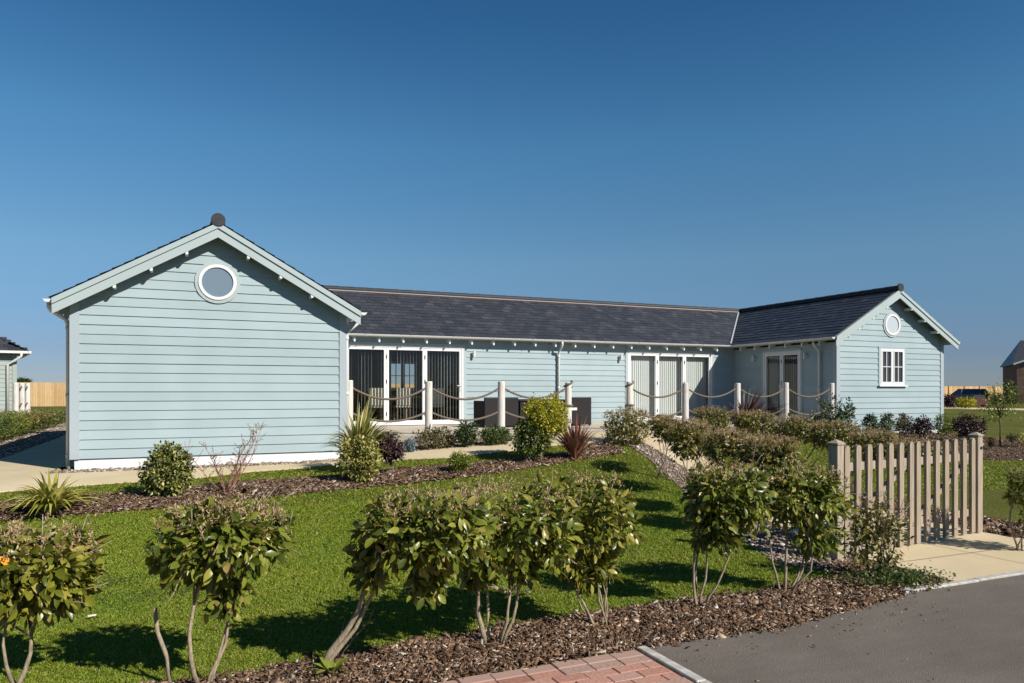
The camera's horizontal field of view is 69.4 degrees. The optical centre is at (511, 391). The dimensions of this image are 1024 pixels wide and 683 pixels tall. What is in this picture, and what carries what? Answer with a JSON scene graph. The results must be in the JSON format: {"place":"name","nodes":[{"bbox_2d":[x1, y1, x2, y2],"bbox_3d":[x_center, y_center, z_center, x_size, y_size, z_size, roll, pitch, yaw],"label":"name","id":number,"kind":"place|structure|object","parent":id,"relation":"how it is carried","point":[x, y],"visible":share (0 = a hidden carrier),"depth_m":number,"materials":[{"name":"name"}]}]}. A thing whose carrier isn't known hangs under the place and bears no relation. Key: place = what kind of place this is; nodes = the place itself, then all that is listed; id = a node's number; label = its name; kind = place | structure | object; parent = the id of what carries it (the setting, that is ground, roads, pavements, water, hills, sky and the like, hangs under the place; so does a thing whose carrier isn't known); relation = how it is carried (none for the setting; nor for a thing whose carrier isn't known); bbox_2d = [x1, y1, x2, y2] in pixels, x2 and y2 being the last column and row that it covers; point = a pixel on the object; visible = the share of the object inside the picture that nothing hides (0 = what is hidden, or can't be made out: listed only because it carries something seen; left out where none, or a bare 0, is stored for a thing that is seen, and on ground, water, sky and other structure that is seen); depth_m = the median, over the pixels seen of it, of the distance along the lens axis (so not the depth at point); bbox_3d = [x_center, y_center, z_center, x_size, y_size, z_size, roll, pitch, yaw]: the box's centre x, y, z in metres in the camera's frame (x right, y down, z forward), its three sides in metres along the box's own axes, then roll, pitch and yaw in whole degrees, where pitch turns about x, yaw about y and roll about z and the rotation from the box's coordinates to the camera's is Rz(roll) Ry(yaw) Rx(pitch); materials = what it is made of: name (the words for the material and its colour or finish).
{"place":"outdoors","nodes":[
{"label":"outdoors","id":0,"kind":"place"},
{"bbox_2d":[0,432,637,491],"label":"side path","id":1,"kind":"structure","parent":0,"point":[23,468],"depth_m":12.98,"materials":[{"name":"concrete"}]},
{"bbox_2d":[454,419,480,446],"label":"border shrub","id":2,"kind":"object","parent":1,"relation":"on","point":[464,434],"visible":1,"depth_m":14.74,"materials":[{"name":"green plant"}]},
{"bbox_2d":[478,423,512,444],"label":"border shrub","id":3,"kind":"object","parent":1,"relation":"on","point":[492,435],"visible":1,"depth_m":14.86,"materials":[{"name":"green plant"}]},
{"bbox_2d":[0,400,1023,682],"bbox_3d":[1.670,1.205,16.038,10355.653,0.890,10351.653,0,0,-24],"label":"ground","id":4,"kind":"structure","parent":0,"point":[996,506],"depth_m":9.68,"materials":[{"name":"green plant"}]},
{"bbox_2d":[0,412,25,438],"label":"row shrub","id":5,"kind":"object","parent":4,"relation":"on","point":[7,419],"visible":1,"depth_m":18.28,"materials":[{"name":"green plant"}]},
{"bbox_2d":[0,337,30,412],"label":"neighbour bungalow","id":6,"kind":"object","parent":4,"relation":"on","point":[10,351],"visible":0.87,"depth_m":27.12,"materials":[{"name":"wood"}]},
{"bbox_2d":[0,410,38,440],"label":"row shrub","id":7,"kind":"object","parent":4,"relation":"on","point":[13,415],"visible":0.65,"depth_m":19.76,"materials":[{"name":"green plant"}]},
{"bbox_2d":[13,383,30,432],"bbox_3d":[-16.171,0.520,24.399,0.170,1.600,2.070,0,0,-24],"label":"rope fence","id":8,"kind":"object","parent":4,"relation":"on","point":[21,396],"visible":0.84,"depth_m":24.33,"materials":[{"name":"white wood"}]},
{"bbox_2d":[0,409,50,436],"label":"row shrub","id":9,"kind":"object","parent":4,"relation":"on","point":[36,419],"visible":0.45,"depth_m":21.41,"materials":[{"name":"green plant"}]},
{"bbox_2d":[9,409,58,432],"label":"row shrub","id":10,"kind":"object","parent":4,"relation":"on","point":[53,416],"visible":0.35,"depth_m":23.39,"materials":[{"name":"green plant"}]},
{"bbox_2d":[0,512,110,682],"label":"hedge shrub","id":11,"kind":"object","parent":4,"relation":"on","point":[62,568],"visible":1,"depth_m":4.00,"materials":[{"name":"green plant"}]},
{"bbox_2d":[318,392,408,469],"bbox_3d":[-2.460,0.670,12.346,1.605,1.398,1.532,0,0,-24],"label":"flax plant","id":12,"kind":"object","parent":4,"relation":"on","point":[362,425],"visible":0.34,"depth_m":12.23,"materials":[{"name":"green plant"}]},
{"bbox_2d":[92,496,699,606],"bbox_3d":[-0.658,1.557,7.716,5.136,0.182,6.182,0,0,19],"label":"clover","id":13,"kind":"object","parent":4,"relation":"on","point":[284,554],"visible":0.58,"depth_m":6.25,"materials":[{"name":"green plant"}]},
{"bbox_2d":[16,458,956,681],"bbox_3d":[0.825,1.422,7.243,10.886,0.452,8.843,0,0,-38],"label":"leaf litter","id":14,"kind":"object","parent":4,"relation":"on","point":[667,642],"visible":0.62,"depth_m":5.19,"materials":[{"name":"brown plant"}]},
{"bbox_2d":[43,213,959,469],"bbox_3d":[1.150,-0.715,21.265,23.488,4.770,10.390,0,0,-24],"label":"bungalow","id":15,"kind":"object","parent":4,"relation":"on","point":[218,334],"visible":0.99,"depth_m":19.69,"materials":[{"name":"paint"}]},
{"bbox_2d":[195,261,239,303],"bbox_3d":[-5.217,-1.935,13.104,0.750,0.750,0.050,0,0,-24],"label":"round window","id":16,"kind":"structure","parent":15,"relation":"in","point":[218,282],"depth_m":13.09,"materials":[{"name":"white paint"}]},
{"bbox_2d":[367,388,383,419],"bbox_3d":[-3.866,0.395,20.908,0.440,0.990,0.460,0,0,-24],"label":"dining chair","id":17,"kind":"object","parent":15,"relation":"on","point":[378,392],"visible":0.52,"depth_m":20.71,"materials":[{"name":"beige fabric"}]},
{"bbox_2d":[392,388,410,419],"bbox_3d":[-3.174,0.395,21.322,0.440,0.990,0.460,0,0,-24],"label":"dining chair","id":18,"kind":"object","parent":15,"relation":"on","point":[405,403],"visible":0.84,"depth_m":21.14,"materials":[{"name":"beige fabric"}]},
{"bbox_2d":[389,361,415,390],"bbox_3d":[-3.618,-0.515,24.509,0.960,0.970,0.090,0,0,-24],"label":"window frame","id":19,"kind":"structure","parent":15,"relation":"in","point":[402,363],"depth_m":24.46,"materials":[{"name":"white paint"}]},
{"bbox_2d":[348,341,465,425],"bbox_3d":[-2.865,-0.202,19.939,3.460,2.205,0.120,0,0,-24],"label":"bifold door","id":20,"kind":"structure","parent":15,"relation":"in","point":[385,346],"depth_m":20.11,"materials":[{"name":"white paint"}]},
{"bbox_2d":[397,350,419,419],"bbox_3d":[-2.925,-0.170,20.088,0.993,2.020,0.088,0,0,-24],"label":"vertical blind","id":21,"kind":"object","parent":15,"relation":"hanging from","point":[416,384],"visible":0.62,"depth_m":20.19,"materials":[{"name":"grey fabric"}]},
{"bbox_2d":[432,388,444,419],"bbox_3d":[-2.260,0.395,21.726,0.440,0.990,0.460,0,0,-24],"label":"dining chair","id":22,"kind":"object","parent":15,"relation":"on","point":[438,400],"visible":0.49,"depth_m":21.54,"materials":[{"name":"beige fabric"}]},
{"bbox_2d":[631,356,652,416],"bbox_3d":[4.005,-0.170,23.155,1.024,2.020,0.060,0,0,-24],"label":"vertical blind","id":23,"kind":"object","parent":15,"relation":"hanging from","point":[643,374],"visible":0.47,"depth_m":23.20,"materials":[{"name":"white fabric"}]},
{"bbox_2d":[659,356,679,415],"bbox_3d":[4.956,-0.170,23.575,1.024,2.020,0.060,0,0,-24],"label":"vertical blind","id":24,"kind":"object","parent":15,"relation":"hanging from","point":[663,381],"visible":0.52,"depth_m":23.55,"materials":[{"name":"white fabric"}]},
{"bbox_2d":[625,349,713,420],"bbox_3d":[5.026,-0.202,23.420,3.390,2.205,0.120,0,0,-24],"label":"bifold door","id":25,"kind":"structure","parent":15,"relation":"in","point":[630,352],"depth_m":23.27,"materials":[{"name":"white paint"}]},
{"bbox_2d":[681,357,705,415],"bbox_3d":[5.908,-0.170,23.994,1.024,2.020,0.060,0,0,-24],"label":"vertical blind","id":26,"kind":"object","parent":15,"relation":"hanging from","point":[696,373],"visible":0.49,"depth_m":24.01,"materials":[{"name":"white fabric"}]},
{"bbox_2d":[769,355,785,416],"bbox_3d":[8.207,-0.150,22.886,0.087,1.980,0.665,0,0,-24],"label":"vertical blind","id":27,"kind":"object","parent":15,"relation":"hanging from","point":[774,372],"visible":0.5,"depth_m":22.99,"materials":[{"name":"grey fabric"}]},
{"bbox_2d":[761,348,802,421],"bbox_3d":[8.207,-0.192,22.490,0.120,2.185,1.700,0,0,-24],"label":"french door","id":28,"kind":"structure","parent":15,"relation":"in","point":[793,351],"depth_m":22.48,"materials":[{"name":"white paint"}]},
{"bbox_2d":[793,355,797,414],"bbox_3d":[8.496,-0.150,22.232,0.076,1.980,0.665,0,0,-24],"label":"vertical blind","id":29,"kind":"object","parent":15,"relation":"hanging from","point":[795,383],"visible":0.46,"depth_m":22.21,"materials":[{"name":"white fabric"}]},
{"bbox_2d":[883,312,900,336],"bbox_3d":[11.034,-1.935,21.452,0.730,0.730,0.050,0,0,-24],"label":"round window","id":30,"kind":"structure","parent":15,"relation":"in","point":[891,322],"depth_m":21.43,"materials":[{"name":"white paint"}]},
{"bbox_2d":[878,346,907,386],"bbox_3d":[11.038,-0.725,21.462,1.160,1.160,0.135,0,0,-24],"label":"window frame","id":31,"kind":"structure","parent":15,"relation":"in","point":[891,360],"depth_m":21.44,"materials":[{"name":"white paint"}]},
{"bbox_2d":[17,382,1002,406],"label":"closeboard fence","id":32,"kind":"object","parent":4,"relation":"on","point":[47,394],"visible":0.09,"depth_m":55.82,"materials":[{"name":"brown wood"}]},
{"bbox_2d":[0,431,1023,537],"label":"bark mulch","id":33,"kind":"object","parent":4,"relation":"on","point":[259,487],"visible":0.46,"depth_m":10.92,"materials":[{"name":"brown wood"}]},
{"bbox_2d":[0,463,110,515],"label":"flax plant","id":34,"kind":"object","parent":33,"relation":"on","point":[50,498],"visible":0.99,"depth_m":8.79,"materials":[{"name":"green plant"}]},
{"bbox_2d":[134,440,195,497],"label":"holly bush","id":35,"kind":"object","parent":33,"relation":"on","point":[172,473],"visible":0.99,"depth_m":9.88,"materials":[{"name":"green plant"}]},
{"bbox_2d":[184,423,265,493],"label":"twiggy shrub","id":36,"kind":"object","parent":33,"relation":"on","point":[236,473],"visible":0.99,"depth_m":10.27,"materials":[{"name":"brown plant"}]},
{"bbox_2d":[336,434,382,483],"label":"euonymus bush","id":37,"kind":"object","parent":33,"relation":"on","point":[366,453],"visible":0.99,"depth_m":11.22,"materials":[{"name":"green plant"}]},
{"bbox_2d":[375,430,407,472],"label":"purple shrub","id":38,"kind":"object","parent":33,"relation":"on","point":[392,453],"visible":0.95,"depth_m":12.03,"materials":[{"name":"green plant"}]},
{"bbox_2d":[446,448,472,471],"bbox_3d":[-0.869,1.150,12.252,0.451,0.453,0.406,0,0,-2],"label":"dwarf conifer","id":39,"kind":"object","parent":33,"relation":"on","point":[458,460],"visible":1,"depth_m":12.18,"materials":[{"name":"green plant"}]},
{"bbox_2d":[509,417,556,461],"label":"privet bush","id":40,"kind":"object","parent":33,"relation":"on","point":[525,442],"visible":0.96,"depth_m":13.03,"materials":[{"name":"green plant"}]},
{"bbox_2d":[520,392,570,459],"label":"golden bush","id":41,"kind":"object","parent":33,"relation":"on","point":[530,410],"visible":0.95,"depth_m":13.10,"materials":[{"name":"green plant"}]},
{"bbox_2d":[552,413,604,459],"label":"flax plant","id":42,"kind":"object","parent":33,"relation":"on","point":[574,443],"visible":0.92,"depth_m":13.37,"materials":[{"name":"brown plant"}]},
{"bbox_2d":[0,423,1023,669],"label":"gravel","id":43,"kind":"structure","parent":4,"relation":"on","point":[28,441],"depth_m":12.76,"materials":[{"name":"gravel"}]},
{"bbox_2d":[119,559,953,682],"bbox_3d":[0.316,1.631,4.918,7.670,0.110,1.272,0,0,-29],"label":"bark mulch","id":44,"kind":"object","parent":4,"relation":"on","point":[755,607],"visible":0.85,"depth_m":4.94,"materials":[{"name":"brown wood"}]},
{"bbox_2d":[153,607,171,682],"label":"cut stem","id":45,"kind":"object","parent":44,"relation":"on","point":[163,649],"visible":1,"depth_m":4.13,"materials":[{"name":"beige plant"}]},
{"bbox_2d":[141,485,301,682],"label":"hedge shrub","id":46,"kind":"object","parent":44,"relation":"on","point":[225,545],"visible":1,"depth_m":3.99,"materials":[{"name":"green plant"}]},
{"bbox_2d":[309,657,349,677],"bbox_3d":[-1.050,1.602,4.295,0.244,0.080,0.249,0,0,-24],"label":"weed rosette","id":47,"kind":"object","parent":44,"relation":"on","point":[327,664],"visible":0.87,"depth_m":4.32,"materials":[{"name":"green plant"}]},
{"bbox_2d":[319,475,499,666],"bbox_3d":[-0.614,1.088,4.379,1.088,1.186,0.748,0,0,10],"label":"hedge shrub","id":48,"kind":"object","parent":44,"relation":"on","point":[432,539],"visible":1,"depth_m":4.21,"materials":[{"name":"green plant"}]},
{"bbox_2d":[439,470,588,644],"bbox_3d":[-0.049,1.081,4.793,1.236,1.190,0.940,0,0,-12],"label":"hedge shrub","id":49,"kind":"object","parent":44,"relation":"on","point":[515,553],"visible":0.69,"depth_m":4.66,"materials":[{"name":"green plant"}]},
{"bbox_2d":[519,463,646,625],"bbox_3d":[0.503,1.093,5.163,0.868,1.163,0.825,0,0,10],"label":"hedge shrub","id":50,"kind":"object","parent":44,"relation":"on","point":[594,555],"visible":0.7,"depth_m":5.08,"materials":[{"name":"green plant"}]},
{"bbox_2d":[679,437,778,604],"bbox_3d":[1.635,1.005,5.639,0.755,1.339,0.717,0,0,-24],"label":"hedge shrub","id":51,"kind":"object","parent":44,"relation":"on","point":[720,511],"visible":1,"depth_m":5.53,"materials":[{"name":"green plant"}]},
{"bbox_2d":[750,455,863,590],"bbox_3d":[2.318,1.099,6.049,0.880,1.154,0.795,0,0,-24],"label":"hedge shrub","id":52,"kind":"object","parent":44,"relation":"on","point":[800,496],"visible":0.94,"depth_m":5.95,"materials":[{"name":"green plant"}]},
{"bbox_2d":[837,487,914,576],"bbox_3d":[3.174,1.256,6.457,0.668,0.836,0.582,0,0,-24],"label":"gate shrub","id":53,"kind":"object","parent":44,"relation":"on","point":[868,536],"visible":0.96,"depth_m":6.41,"materials":[{"name":"green plant"}]},
{"bbox_2d":[828,560,955,592],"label":"ground cover plant","id":54,"kind":"object","parent":44,"relation":"on","point":[902,576],"visible":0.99,"depth_m":6.25,"materials":[{"name":"green plant"}]},
{"bbox_2d":[439,650,642,682],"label":"paving border","id":55,"kind":"object","parent":4,"relation":"on","point":[487,677],"visible":0.74,"depth_m":4.35,"materials":[{"name":"brown concrete"}]},
{"bbox_2d":[600,405,652,445],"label":"path hedge plant","id":56,"kind":"object","parent":4,"relation":"on","point":[631,431],"visible":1,"depth_m":14.94,"materials":[{"name":"green plant"}]},
{"bbox_2d":[648,413,681,477],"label":"path hedge plant","id":57,"kind":"object","parent":4,"relation":"on","point":[659,422],"visible":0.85,"depth_m":12.35,"materials":[{"name":"green plant"}]},
{"bbox_2d":[625,443,852,571],"bbox_3d":[2.869,1.345,11.052,0.890,0.586,8.726,0,0,-2],"label":"gravel border","id":58,"kind":"object","parent":4,"relation":"on","point":[745,535],"visible":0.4,"depth_m":8.18,"materials":[{"name":"grey gravel"}]},
{"bbox_2d":[665,415,713,480],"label":"path hedge plant","id":59,"kind":"object","parent":58,"relation":"on","point":[682,435],"visible":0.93,"depth_m":10.96,"materials":[{"name":"green plant"}]},
{"bbox_2d":[698,424,751,469],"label":"path hedge plant","id":60,"kind":"object","parent":58,"relation":"on","point":[720,445],"visible":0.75,"depth_m":9.46,"materials":[{"name":"green plant"}]},
{"bbox_2d":[730,432,813,536],"bbox_3d":[2.956,1.067,8.426,0.840,1.214,0.990,0,0,-24],"label":"path hedge plant","id":61,"kind":"object","parent":58,"relation":"on","point":[773,454],"visible":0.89,"depth_m":8.26,"materials":[{"name":"green plant"}]},
{"bbox_2d":[637,570,1023,682],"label":"kerb edging","id":62,"kind":"object","parent":4,"relation":"on","point":[671,665],"visible":0.55,"depth_m":4.62,"materials":[{"name":"concrete"}]},
{"bbox_2d":[827,439,845,560],"bbox_3d":[3.160,1.083,7.208,0.120,1.235,0.120,0,0,-31],"label":"gate post","id":63,"kind":"object","parent":4,"relation":"on","point":[835,452],"visible":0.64,"depth_m":7.17,"materials":[{"name":"beige wood"}]},
{"bbox_2d":[844,441,913,556],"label":"picket gate","id":64,"kind":"structure","parent":63,"relation":"attached to","point":[900,462],"depth_m":7.61,"materials":[{"name":"beige wood"}]},
{"bbox_2d":[734,433,987,443],"bbox_3d":[9.136,1.211,19.058,10.900,0.507,2.700,0,0,-24],"label":"bed","id":65,"kind":"object","parent":4,"relation":"on","point":[912,437],"visible":0.04,"depth_m":19.79,"materials":[{"name":"soil"}]},
{"bbox_2d":[725,387,790,431],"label":"flax plant","id":66,"kind":"object","parent":65,"relation":"on","point":[752,405],"visible":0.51,"depth_m":18.00,"materials":[{"name":"brown plant"}]},
{"bbox_2d":[810,393,859,435],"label":"border shrub","id":67,"kind":"object","parent":65,"relation":"on","point":[845,414],"visible":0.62,"depth_m":17.54,"materials":[{"name":"green plant"}]},
{"bbox_2d":[855,412,882,433],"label":"border shrub","id":68,"kind":"object","parent":65,"relation":"on","point":[869,418],"visible":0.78,"depth_m":18.22,"materials":[{"name":"green plant"}]},
{"bbox_2d":[879,411,895,432],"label":"border shrub","id":69,"kind":"object","parent":65,"relation":"on","point":[885,419],"visible":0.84,"depth_m":18.41,"materials":[{"name":"green plant"}]},
{"bbox_2d":[877,413,912,436],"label":"border shrub","id":70,"kind":"object","parent":65,"relation":"on","point":[900,423],"visible":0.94,"depth_m":18.68,"materials":[{"name":"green plant"}]},
{"bbox_2d":[897,414,934,438],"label":"border shrub","id":71,"kind":"object","parent":65,"relation":"on","point":[926,425],"visible":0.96,"depth_m":18.50,"materials":[{"name":"purple plant"}]},
{"bbox_2d":[913,412,954,438],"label":"border shrub","id":72,"kind":"object","parent":65,"relation":"on","point":[944,426],"visible":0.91,"depth_m":19.29,"materials":[{"name":"green plant"}]},
{"bbox_2d":[861,492,1022,535],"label":"gravel verge","id":73,"kind":"structure","parent":4,"relation":"on","point":[958,521],"depth_m":8.99,"materials":[{"name":"grey gravel"}]},
{"bbox_2d":[690,404,731,432],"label":"path hedge plant","id":74,"kind":"object","parent":73,"relation":"on","point":[713,417],"visible":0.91,"depth_m":16.25,"materials":[{"name":"green plant"}]},
{"bbox_2d":[729,408,778,438],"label":"path hedge plant","id":75,"kind":"object","parent":73,"relation":"on","point":[744,420],"visible":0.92,"depth_m":14.97,"materials":[{"name":"green plant"}]},
{"bbox_2d":[768,413,816,444],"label":"path hedge plant","id":76,"kind":"object","parent":73,"relation":"on","point":[795,429],"visible":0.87,"depth_m":13.81,"materials":[{"name":"green plant"}]},
{"bbox_2d":[796,418,861,472],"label":"path hedge plant","id":77,"kind":"object","parent":73,"relation":"on","point":[822,437],"visible":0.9,"depth_m":12.52,"materials":[{"name":"green plant"}]},
{"bbox_2d":[842,426,898,486],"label":"path hedge plant","id":78,"kind":"object","parent":73,"relation":"on","point":[864,439],"visible":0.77,"depth_m":11.41,"materials":[{"name":"green plant"}]},
{"bbox_2d":[883,435,949,495],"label":"path hedge plant","id":79,"kind":"object","parent":73,"relation":"on","point":[905,442],"visible":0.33,"depth_m":10.60,"materials":[{"name":"green plant"}]},
{"bbox_2d":[954,396,976,407],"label":"yellow bush","id":80,"kind":"object","parent":4,"relation":"on","point":[966,402],"visible":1,"depth_m":63.89,"materials":[{"name":"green plant"}]},
{"bbox_2d":[923,442,1023,459],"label":"bed","id":81,"kind":"object","parent":4,"relation":"on","point":[997,451],"visible":0.31,"depth_m":17.83,"materials":[{"name":"soil"}]},
{"bbox_2d":[939,412,988,444],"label":"border shrub","id":82,"kind":"object","parent":81,"relation":"on","point":[966,423],"visible":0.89,"depth_m":17.02,"materials":[{"name":"purple plant"}]},
{"bbox_2d":[972,380,1023,446],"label":"young tree","id":83,"kind":"object","parent":81,"relation":"on","point":[1000,413],"visible":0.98,"depth_m":18.65,"materials":[{"name":"green plant"}]},
{"bbox_2d":[968,432,983,533],"bbox_3d":[5.365,1.083,8.552,0.120,1.235,0.121,0,0,-31],"label":"gate post","id":84,"kind":"object","parent":4,"relation":"on","point":[977,436],"visible":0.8,"depth_m":8.51,"materials":[{"name":"beige wood"}]},
{"bbox_2d":[914,438,974,542],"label":"picket gate","id":85,"kind":"structure","parent":84,"relation":"attached to","point":[946,515],"depth_m":8.16,"materials":[{"name":"beige wood"}]},
{"bbox_2d":[944,407,1023,409],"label":"lane","id":86,"kind":"structure","parent":4,"relation":"on","point":[980,408],"depth_m":63.34,"materials":[{"name":"grey asphalt"}]},
{"bbox_2d":[952,395,987,406],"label":"parked car","id":87,"kind":"object","parent":86,"relation":"on","point":[984,402],"visible":0.3,"depth_m":70.00,"materials":[{"name":"red paint"}]},
{"bbox_2d":[1000,340,1023,403],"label":"brick house","id":88,"kind":"structure","parent":4,"relation":"on","point":[1012,365],"depth_m":85.79,"materials":[{"name":"brick"}]},
{"bbox_2d":[0,0,1023,386],"label":"sky","id":89,"kind":"structure","parent":0,"point":[736,154],"materials":[{"name":"blue"}]},
{"bbox_2d":[482,655,692,682],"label":"block paving","id":90,"kind":"structure","parent":0,"point":[641,669],"depth_m":4.26,"materials":[{"name":"red brick"}]},
{"bbox_2d":[343,419,832,453],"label":"patio","id":91,"kind":"structure","parent":0,"point":[406,431],"depth_m":18.38,"materials":[{"name":"beige stone"}]},
{"bbox_2d":[348,380,572,436],"bbox_3d":[-0.992,0.328,16.177,5.267,1.185,0.232,0,0,-24],"label":"rope fence","id":92,"kind":"object","parent":91,"relation":"on","point":[501,411],"visible":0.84,"depth_m":16.04,"materials":[{"name":"white wood"}]},
{"bbox_2d":[474,398,517,426],"bbox_3d":[-0.421,0.540,19.268,0.940,0.760,0.800,0,0,-24],"label":"wicker armchair","id":93,"kind":"object","parent":91,"relation":"on","point":[487,406],"visible":0.59,"depth_m":18.94,"materials":[{"name":"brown wicker"}]},
{"bbox_2d":[518,399,564,424],"bbox_3d":[0.598,0.550,19.992,1.430,0.680,1.180,0,0,-24],"label":"wicker table","id":94,"kind":"object","parent":91,"relation":"on","point":[521,404],"visible":0.23,"depth_m":19.32,"materials":[{"name":"black wicker"}]},
{"bbox_2d":[572,397,590,425],"bbox_3d":[1.701,0.540,20.143,0.670,0.760,0.712,0,0,-24],"label":"wicker armchair","id":95,"kind":"object","parent":91,"relation":"on","point":[581,407],"visible":0.45,"depth_m":19.85,"materials":[{"name":"grey wicker"}]},
{"bbox_2d":[625,381,833,428],"bbox_3d":[5.833,0.328,19.187,6.782,1.185,0.232,0,0,-24],"label":"rope fence","id":96,"kind":"object","parent":91,"relation":"on","point":[685,390],"visible":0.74,"depth_m":19.12,"materials":[{"name":"white wood"}]},
{"bbox_2d":[635,431,1023,581],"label":"gate path","id":97,"kind":"structure","parent":0,"point":[966,565],"depth_m":7.49,"materials":[{"name":"concrete"}]},
{"bbox_2d":[1001,461,1023,550],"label":"hedge shrub","id":98,"kind":"object","parent":97,"relation":"on","point":[1016,479],"visible":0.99,"depth_m":7.63,"materials":[{"name":"green plant"}]},
{"bbox_2d":[649,574,1023,682],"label":"road","id":99,"kind":"structure","parent":0,"point":[983,642],"depth_m":4.75,"materials":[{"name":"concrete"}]},
{"bbox_2d":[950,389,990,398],"bbox_3d":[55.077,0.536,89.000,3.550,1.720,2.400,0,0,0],"label":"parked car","id":100,"kind":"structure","parent":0,"point":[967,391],"depth_m":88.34,"materials":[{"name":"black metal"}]},
{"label":"patio bed","id":101,"kind":"structure","parent":0,"visible":0},
{"bbox_2d":[411,424,457,448],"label":"border shrub","id":102,"kind":"object","parent":101,"relation":"on","point":[434,437],"visible":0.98,"depth_m":14.79,"materials":[{"name":"green plant"}]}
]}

